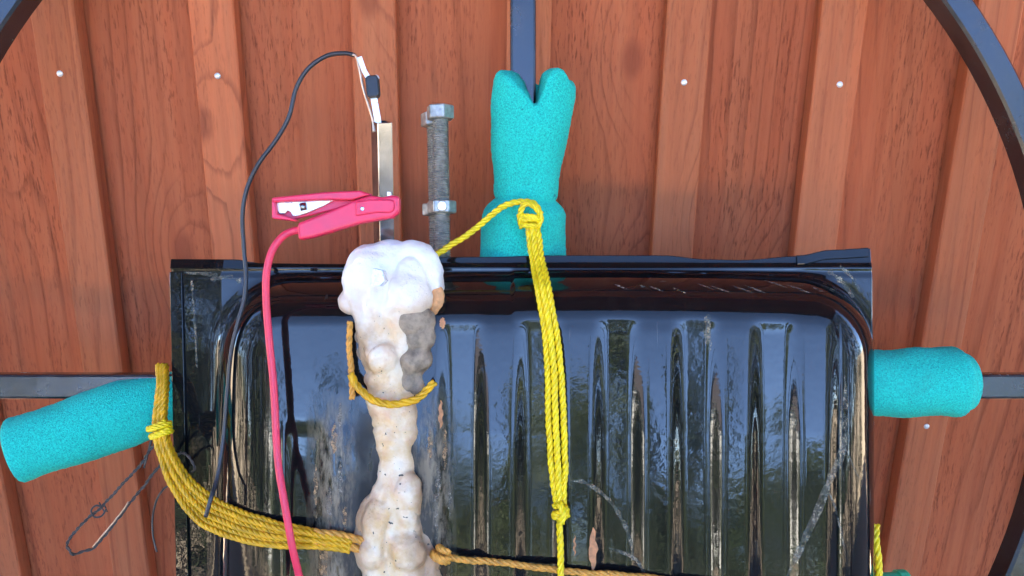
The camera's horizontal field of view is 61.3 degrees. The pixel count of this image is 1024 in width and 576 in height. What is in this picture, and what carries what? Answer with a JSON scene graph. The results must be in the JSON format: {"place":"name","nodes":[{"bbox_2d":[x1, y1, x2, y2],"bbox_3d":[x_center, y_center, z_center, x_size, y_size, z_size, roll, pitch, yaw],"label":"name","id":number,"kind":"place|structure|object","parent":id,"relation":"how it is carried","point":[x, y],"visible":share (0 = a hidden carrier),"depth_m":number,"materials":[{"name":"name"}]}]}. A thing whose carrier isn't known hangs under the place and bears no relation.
{"place":"outdoors","nodes":[
{"label":"outdoors","id":0,"kind":"place"},
{"label":"ground","id":1,"kind":"structure","parent":0,"visible":0},
{"bbox_2d":[0,0,1023,575],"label":"wooden wall","id":2,"kind":"structure","parent":1,"relation":"on","point":[136,138],"depth_m":0.89,"materials":[{"name":"brown wood"}]},
{"bbox_2d":[0,0,1023,575],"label":"round steel frame","id":3,"kind":"object","parent":1,"relation":"on","point":[966,26],"visible":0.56,"depth_m":0.74,"materials":[{"name":"black paint"}]},
{"bbox_2d":[0,371,172,482],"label":"foam pad","id":4,"kind":"object","parent":3,"relation":"attached to","point":[99,422],"visible":0.85,"depth_m":0.71,"materials":[{"name":"teal plastic"}]},
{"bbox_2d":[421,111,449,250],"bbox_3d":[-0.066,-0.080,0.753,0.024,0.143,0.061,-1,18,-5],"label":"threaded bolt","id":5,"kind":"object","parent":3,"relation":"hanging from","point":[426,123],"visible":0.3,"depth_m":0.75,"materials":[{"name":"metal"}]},
{"bbox_2d":[427,103,455,256],"bbox_3d":[-0.059,-0.081,0.729,0.024,0.145,0.062,-1,18,-6],"label":"threaded bolt","id":6,"kind":"object","parent":3,"relation":"hanging from","point":[441,206],"visible":0.91,"depth_m":0.72,"materials":[{"name":"metal"}]},
{"bbox_2d":[170,248,873,575],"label":"pressed steel tray","id":7,"kind":"object","parent":3,"relation":"attached to","point":[720,417],"visible":0.93,"depth_m":0.66,"materials":[{"name":"black metal"}]},
{"bbox_2d":[151,486,167,551],"bbox_3d":[-0.292,0.190,0.722,0.020,0.059,0.011,-14,23,-38],"label":"thin wire","id":8,"kind":"object","parent":7,"relation":"attached to","point":[152,517],"visible":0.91,"depth_m":0.72,"materials":[{"name":"black metal"}]},
{"bbox_2d":[371,120,393,242],"bbox_3d":[-0.100,-0.076,0.668,0.013,0.104,0.014,-10,21,-32],"label":"square steel tube","id":9,"kind":"object","parent":7,"relation":"on","point":[382,156],"visible":0.61,"depth_m":0.66,"materials":[{"name":"silver metal"}]},
{"bbox_2d":[272,191,400,239],"bbox_3d":[-0.131,-0.054,0.640,0.097,0.037,0.025,1,18,0],"label":"crocodile clip","id":10,"kind":"object","parent":9,"relation":"attached to","point":[343,210],"visible":1,"depth_m":0.63,"materials":[{"name":"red plastic"}]},
{"bbox_2d":[262,227,302,575],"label":"red wire","id":11,"kind":"object","parent":10,"relation":"hanging from","point":[279,240],"visible":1,"depth_m":0.64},
{"bbox_2d":[352,53,380,131],"bbox_3d":[-0.106,-0.146,0.653,0.013,0.060,0.031,-15,23,-40],"label":"clip","id":12,"kind":"object","parent":9,"relation":"attached to","point":[372,91],"visible":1,"depth_m":0.65,"materials":[{"name":"metal"}]},
{"bbox_2d":[203,51,354,517],"bbox_3d":[-0.192,-0.007,0.670,0.152,0.340,0.049,-15,23,-41],"label":"black wire","id":13,"kind":"object","parent":12,"relation":"attached to","point":[309,67],"visible":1,"depth_m":0.67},
{"bbox_2d":[338,239,444,575],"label":"spray foam lump","id":14,"kind":"object","parent":7,"relation":"in","point":[391,298],"visible":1,"depth_m":0.65,"materials":[{"name":"white plastic"}]},
{"bbox_2d":[346,321,436,407],"bbox_3d":[-0.094,0.059,0.643,0.073,0.058,0.027,6,18,16],"label":"rope scrap","id":15,"kind":"object","parent":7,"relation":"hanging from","point":[355,384],"visible":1,"depth_m":0.64,"materials":[{"name":"yellow fabric"}]},
{"bbox_2d":[146,363,660,575],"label":"mustard rope","id":16,"kind":"object","parent":7,"relation":"in","point":[223,519],"visible":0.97,"depth_m":0.66,"materials":[{"name":"yellow fabric"}]},
{"bbox_2d":[65,440,195,555],"bbox_3d":[-0.310,0.156,0.708,0.113,0.124,0.036,0,18,-4],"label":"twisted wire","id":17,"kind":"object","parent":16,"relation":"hanging from","point":[111,526],"visible":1,"depth_m":0.70,"materials":[{"name":"grey metal"}]},
{"bbox_2d":[874,524,882,575],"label":"rope end","id":18,"kind":"object","parent":7,"relation":"attached to","point":[878,560],"visible":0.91,"depth_m":0.71,"materials":[{"name":"yellow fabric"}]},
{"bbox_2d":[874,569,910,575],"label":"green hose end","id":19,"kind":"object","parent":7,"relation":"attached to","point":[899,572],"visible":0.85,"depth_m":0.72,"materials":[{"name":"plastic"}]},
{"bbox_2d":[480,68,575,256],"bbox_3d":[0.013,-0.085,0.741,0.080,0.203,0.104,1,18,0],"label":"foam pad","id":20,"kind":"object","parent":3,"relation":"attached to","point":[529,138],"visible":0.77,"depth_m":0.72,"materials":[{"name":"teal plastic"}]},
{"bbox_2d":[435,198,569,575],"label":"yellow rope","id":21,"kind":"object","parent":20,"relation":"hanging from","point":[531,224],"visible":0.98,"depth_m":0.65,"materials":[{"name":"yellow fabric"}]},
{"bbox_2d":[874,346,982,417],"bbox_3d":[0.336,0.081,0.746,0.121,0.062,0.062,1,18,0],"label":"foam pad","id":22,"kind":"object","parent":3,"relation":"attached to","point":[911,382],"visible":0.71,"depth_m":0.72,"materials":[{"name":"teal plastic"}]}
]}

